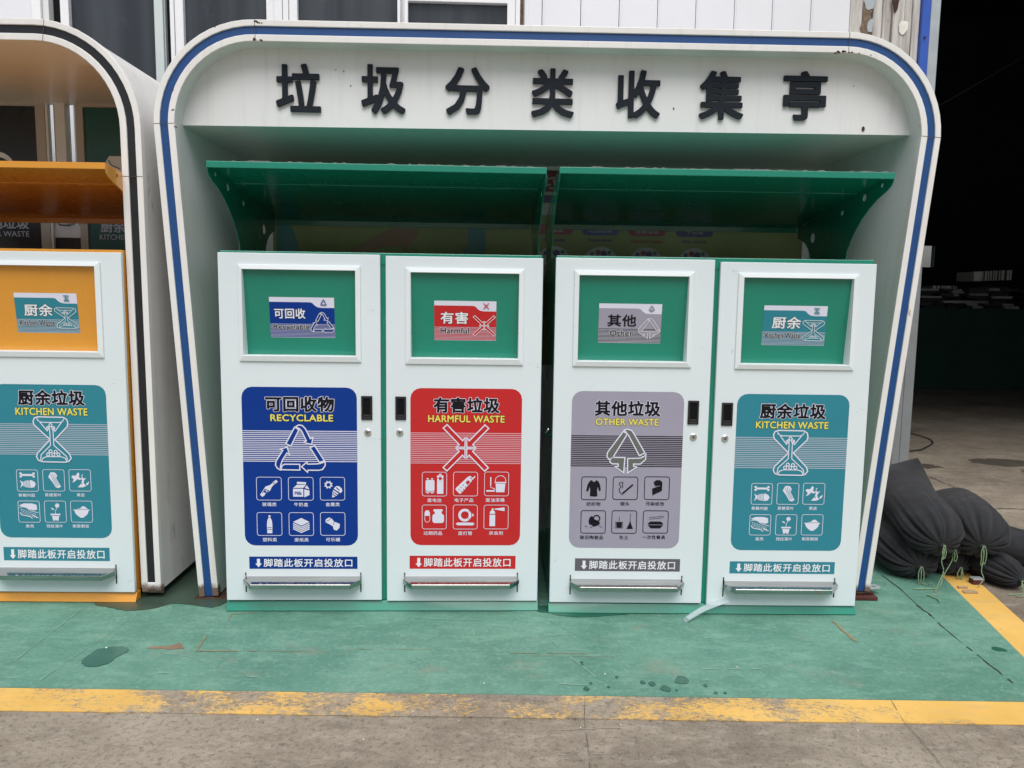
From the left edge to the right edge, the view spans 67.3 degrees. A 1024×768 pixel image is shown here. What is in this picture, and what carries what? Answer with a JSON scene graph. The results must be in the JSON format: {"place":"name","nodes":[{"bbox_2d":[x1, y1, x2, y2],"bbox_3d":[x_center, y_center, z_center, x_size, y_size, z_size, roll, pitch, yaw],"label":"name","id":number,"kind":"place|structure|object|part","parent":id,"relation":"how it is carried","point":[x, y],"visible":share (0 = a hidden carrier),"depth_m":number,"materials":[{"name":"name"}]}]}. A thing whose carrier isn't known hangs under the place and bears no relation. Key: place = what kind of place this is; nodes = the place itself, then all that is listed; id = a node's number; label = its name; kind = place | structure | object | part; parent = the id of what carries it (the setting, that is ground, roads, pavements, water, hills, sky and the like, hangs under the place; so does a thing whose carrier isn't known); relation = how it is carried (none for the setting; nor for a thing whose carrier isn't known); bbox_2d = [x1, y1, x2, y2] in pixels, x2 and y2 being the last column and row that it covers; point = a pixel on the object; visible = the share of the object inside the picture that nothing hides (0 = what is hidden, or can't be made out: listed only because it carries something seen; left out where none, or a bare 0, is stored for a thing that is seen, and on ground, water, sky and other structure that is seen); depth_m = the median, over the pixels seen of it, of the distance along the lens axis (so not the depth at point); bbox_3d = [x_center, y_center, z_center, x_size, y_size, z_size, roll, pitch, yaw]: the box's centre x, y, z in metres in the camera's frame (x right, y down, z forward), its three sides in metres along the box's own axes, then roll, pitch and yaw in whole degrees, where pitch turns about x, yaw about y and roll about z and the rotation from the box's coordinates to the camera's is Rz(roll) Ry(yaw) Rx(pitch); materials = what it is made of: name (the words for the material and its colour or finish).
{"place":"outdoors","nodes":[
{"label":"outdoors","id":0,"kind":"place"},
{"bbox_2d":[0,527,1023,701],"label":"green floor","id":1,"kind":"structure","parent":0,"point":[900,639],"depth_m":3.02,"materials":[{"name":"green paint"}]},
{"bbox_2d":[0,161,141,601],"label":"waste cabinet","id":2,"kind":"object","parent":1,"relation":"on","point":[69,528],"visible":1,"depth_m":3.37,"materials":[{"name":"metal"}]},
{"bbox_3d":[-2.011,0.181,3.377,0.663,1.504,0.067,1,6,-1],"label":"door","id":3,"kind":"part","parent":2,"relation":"part of","materials":[{"name":"white metal"}]},
{"bbox_2d":[0,18,195,592],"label":"waste shelter","id":4,"kind":"object","parent":1,"relation":"on","point":[61,68],"visible":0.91,"depth_m":3.50,"materials":[{"name":"white metal"}]},
{"bbox_2d":[81,646,128,666],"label":"puddle","id":5,"kind":"object","parent":1,"relation":"on","point":[99,657],"visible":1,"depth_m":2.93,"materials":[{"name":"green liquid"}]},
{"bbox_2d":[94,560,227,610],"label":"puddle","id":6,"kind":"object","parent":1,"relation":"on","point":[181,588],"visible":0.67,"depth_m":3.49,"materials":[{"name":"green liquid"}]},
{"bbox_2d":[206,160,546,610],"bbox_3d":[-0.569,0.007,3.686,1.368,1.908,1.001,1,6,-2],"label":"waste cabinet","id":7,"kind":"object","parent":1,"relation":"on","point":[381,413],"visible":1,"depth_m":3.31,"materials":[{"name":"metal"}]},
{"bbox_3d":[-0.901,0.200,3.315,0.674,1.504,0.067,1,6,-2],"label":"door","id":8,"kind":"part","parent":7,"relation":"part of","materials":[{"name":"white metal"}]},
{"bbox_3d":[-0.210,0.211,3.341,0.663,1.504,0.067,1,6,-2],"label":"door","id":9,"kind":"part","parent":7,"relation":"part of","materials":[{"name":"white metal"}]},
{"bbox_2d":[153,19,940,598],"bbox_3d":[0.154,-0.327,3.941,3.417,2.549,1.070,1,6,-2],"label":"waste shelter","id":10,"kind":"object","parent":1,"relation":"on","point":[553,99],"visible":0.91,"depth_m":3.43,"materials":[{"name":"metal"}]},
{"bbox_2d":[105,628,1001,767],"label":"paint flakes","id":11,"kind":"object","parent":1,"relation":"on","point":[580,727],"visible":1,"depth_m":2.58,"materials":[{"name":"green paint"}]},
{"bbox_2d":[538,605,627,616],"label":"puddle","id":12,"kind":"object","parent":1,"relation":"on","point":[543,608],"visible":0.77,"depth_m":3.38,"materials":[{"name":"green liquid"}]},
{"bbox_2d":[660,685,670,691],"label":"puddle","id":13,"kind":"object","parent":1,"relation":"on","point":[665,688],"visible":1,"depth_m":2.74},
{"bbox_2d":[675,676,688,683],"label":"puddle","id":14,"kind":"object","parent":1,"relation":"on","point":[682,679],"visible":1,"depth_m":2.80,"materials":[{"name":"green liquid"}]},
{"bbox_2d":[539,166,894,614],"bbox_3d":[0.839,0.024,3.702,1.392,1.908,1.001,1,6,-1],"label":"waste cabinet","id":15,"kind":"object","parent":1,"relation":"on","point":[703,431],"visible":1,"depth_m":3.33,"materials":[{"name":"metal"}]},
{"bbox_3d":[0.511,0.218,3.338,0.672,1.504,0.067,1,6,-1],"label":"door","id":16,"kind":"part","parent":15,"relation":"part of","materials":[{"name":"white metal"}]},
{"bbox_3d":[1.201,0.234,3.350,0.664,1.504,0.067,1,6,-1],"label":"door","id":17,"kind":"part","parent":15,"relation":"part of","materials":[{"name":"white metal"}]},
{"bbox_2d":[855,594,877,600],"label":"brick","id":18,"kind":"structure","parent":1,"relation":"on","point":[871,597],"depth_m":3.59,"materials":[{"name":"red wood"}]},
{"bbox_2d":[875,510,939,586],"bbox_3d":[2.030,0.825,4.159,0.299,0.248,0.820,1,6,0],"label":"sandbag","id":19,"kind":"object","parent":1,"relation":"on","point":[896,554],"visible":0.46,"depth_m":3.87,"materials":[{"name":"fabric"}]},
{"bbox_2d":[883,458,964,591],"bbox_3d":[2.118,0.704,4.062,0.296,0.506,0.826,2,6,7],"label":"sandbag","id":20,"kind":"object","parent":1,"relation":"on","point":[921,514],"visible":0.91,"depth_m":3.83,"materials":[{"name":"fabric"}]},
{"bbox_2d":[913,588,935,589],"bbox_3d":[2.006,0.994,3.733,0.120,0.007,0.007,0,6,-5],"label":"string end","id":21,"kind":"object","parent":1,"relation":"on","point":[922,588],"visible":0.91,"depth_m":3.73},
{"bbox_2d":[936,553,970,578],"bbox_3d":[2.261,0.854,4.239,0.232,0.180,0.763,1,6,0],"label":"sandbag","id":22,"kind":"object","parent":1,"relation":"on","point":[961,564],"visible":0.3,"depth_m":3.90,"materials":[{"name":"fabric"}]},
{"bbox_2d":[937,547,961,588],"bbox_3d":[2.224,0.846,4.127,0.206,0.218,0.895,2,6,10],"label":"string","id":23,"kind":"object","parent":22,"relation":"on","point":[955,552],"visible":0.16,"depth_m":3.83,"materials":[{"name":"fabric"}]},
{"bbox_2d":[991,647,1006,651],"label":"puddle","id":24,"kind":"object","parent":1,"relation":"on","point":[997,648],"visible":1,"depth_m":3.09,"materials":[{"name":"green liquid"}]},
{"bbox_2d":[0,389,1023,767],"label":"ground","id":25,"kind":"structure","parent":0,"point":[958,427],"depth_m":2.44,"materials":[{"name":"concrete"}]},
{"bbox_2d":[0,0,1023,464],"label":"factory building","id":26,"kind":"structure","parent":25,"relation":"on","point":[952,48],"depth_m":4.77,"materials":[{"name":"metal"}]},
{"bbox_2d":[60,0,155,225],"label":"window","id":27,"kind":"structure","parent":26,"relation":"in","point":[126,28],"depth_m":4.65,"materials":[{"name":"grey glass"}]},
{"bbox_2d":[174,0,273,54],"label":"window","id":28,"kind":"structure","parent":26,"relation":"in","point":[193,18],"depth_m":4.66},
{"bbox_2d":[289,0,404,22],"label":"window","id":29,"kind":"structure","parent":26,"relation":"in","point":[309,10],"depth_m":4.69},
{"bbox_2d":[400,0,515,24],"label":"window","id":30,"kind":"structure","parent":26,"relation":"in","point":[499,12],"depth_m":4.71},
{"bbox_2d":[922,243,938,269],"bbox_3d":[9.695,-3.035,18.299,0.850,0.640,0.048,1,6,-2],"label":"far window","id":31,"kind":"structure","parent":26,"relation":"in","point":[935,245],"depth_m":18.30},
{"bbox_2d":[939,57,1022,105],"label":"hanging cable","id":32,"kind":"object","parent":26,"relation":"hanging from","point":[979,82],"visible":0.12,"depth_m":5.41,"materials":[{"name":"black rubber"}]},
{"bbox_2d":[0,688,1023,724],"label":"yellow line","id":33,"kind":"object","parent":25,"relation":"on","point":[500,706],"visible":1,"depth_m":2.61,"materials":[{"name":"yellow paint"}]},
{"bbox_2d":[584,701,943,767],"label":"hairline cracks","id":34,"kind":"object","parent":25,"relation":"on","point":[892,702],"visible":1,"depth_m":2.45,"materials":[{"name":"grey concrete"}]},
{"bbox_2d":[909,433,933,451],"bbox_3d":[3.795,0.564,7.828,1.006,0.011,1.460,1,6,0],"label":"floor cable","id":35,"kind":"object","parent":25,"relation":"on","point":[924,447],"visible":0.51,"depth_m":7.59,"materials":[{"name":"black rubber"}]},
{"bbox_2d":[922,464,942,468],"bbox_3d":[3.549,0.705,6.617,0.278,0.002,0.241,1,6,0],"label":"floor stain","id":36,"kind":"object","parent":25,"relation":"on","point":[928,466],"visible":0.51,"depth_m":6.59,"materials":[{"name":"grey concrete"}]},
{"bbox_2d":[914,308,1023,389],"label":"partition","id":37,"kind":"object","parent":25,"relation":"on","point":[972,348],"depth_m":12.60,"materials":[{"name":"black"}]},
{"bbox_2d":[919,288,967,307],"bbox_3d":[6.954,-1.419,12.737,0.867,0.310,0.647,1,6,0],"label":"sheet stack","id":38,"kind":"object","parent":37,"relation":"on","point":[940,298],"visible":0.78,"depth_m":12.54,"materials":[{"name":"metal"}]},
{"bbox_2d":[921,286,957,288],"bbox_3d":[7.040,-1.599,12.741,0.414,0.045,0.500,1,6,0],"label":"ribbed bundle","id":39,"kind":"object","parent":38,"relation":"on","point":[941,287],"visible":0.8,"depth_m":12.49,"materials":[{"name":"metal"}]},
{"bbox_2d":[957,286,1018,308],"bbox_3d":[7.815,-1.430,12.735,0.926,0.357,0.645,1,6,0],"label":"sheet stack","id":40,"kind":"object","parent":37,"relation":"on","point":[981,296],"visible":0.84,"depth_m":12.54,"materials":[{"name":"metal"}]},
{"bbox_2d":[956,270,1011,281],"bbox_3d":[7.799,-1.788,12.719,0.606,0.185,0.500,1,6,0],"label":"ribbed bundle","id":41,"kind":"object","parent":40,"relation":"on","point":[985,276],"visible":1,"depth_m":12.47,"materials":[{"name":"grey"}]},
{"bbox_2d":[1004,285,1023,308],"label":"sheet stack","id":42,"kind":"object","parent":37,"relation":"on","point":[1017,299],"visible":0.6,"depth_m":12.68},
{"bbox_2d":[940,570,1023,656],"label":"side yellow line","id":43,"kind":"object","parent":25,"relation":"on","point":[1003,620],"visible":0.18,"depth_m":3.49,"materials":[{"name":"yellow paint"}]},
{"bbox_2d":[957,586,967,588],"bbox_3d":[2.204,0.995,3.761,0.045,0.008,0.015,1,6,0],"label":"wood chip","id":44,"kind":"object","parent":43,"relation":"on","point":[962,587],"visible":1,"depth_m":3.75,"materials":[{"name":"wood"}]},
{"bbox_2d":[962,589,977,592],"bbox_3d":[2.210,1.001,3.713,0.073,0.003,0.044,1,6,0],"label":"cardboard scrap","id":45,"kind":"object","parent":43,"relation":"on","point":[969,591],"visible":1,"depth_m":3.71,"materials":[{"name":"brown cardboard"}]},
{"bbox_2d":[969,576,983,584],"bbox_3d":[2.312,0.978,3.827,0.056,0.030,0.040,1,6,0],"label":"brick offcut","id":46,"kind":"object","parent":43,"relation":"on","point":[975,580],"visible":0.99,"depth_m":3.81,"materials":[{"name":"brick"}]},
{"bbox_2d":[968,552,1023,596],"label":"sandbag","id":47,"kind":"object","parent":25,"relation":"on","point":[1003,569],"visible":0.52,"depth_m":3.78,"materials":[{"name":"fabric"}]},
{"bbox_2d":[968,458,1023,466],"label":"floor stain","id":48,"kind":"object","parent":25,"relation":"on","point":[1003,462],"visible":1,"depth_m":6.81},
{"bbox_2d":[1002,526,1023,565],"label":"sandbag","id":49,"kind":"object","parent":25,"relation":"on","point":[1014,549],"visible":0.11,"depth_m":4.06,"materials":[{"name":"fabric"}]},
{"bbox_2d":[936,487,1010,585],"bbox_3d":[2.411,0.761,4.128,0.301,0.381,0.816,2,6,12],"label":"sandbag","id":50,"kind":"object","parent":49,"relation":"on","point":[986,527],"visible":0.69,"depth_m":3.81,"materials":[{"name":"fabric"}]},
{"bbox_2d":[922,246,931,266],"label":"sky","id":51,"kind":"structure","parent":0,"point":[927,249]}
]}

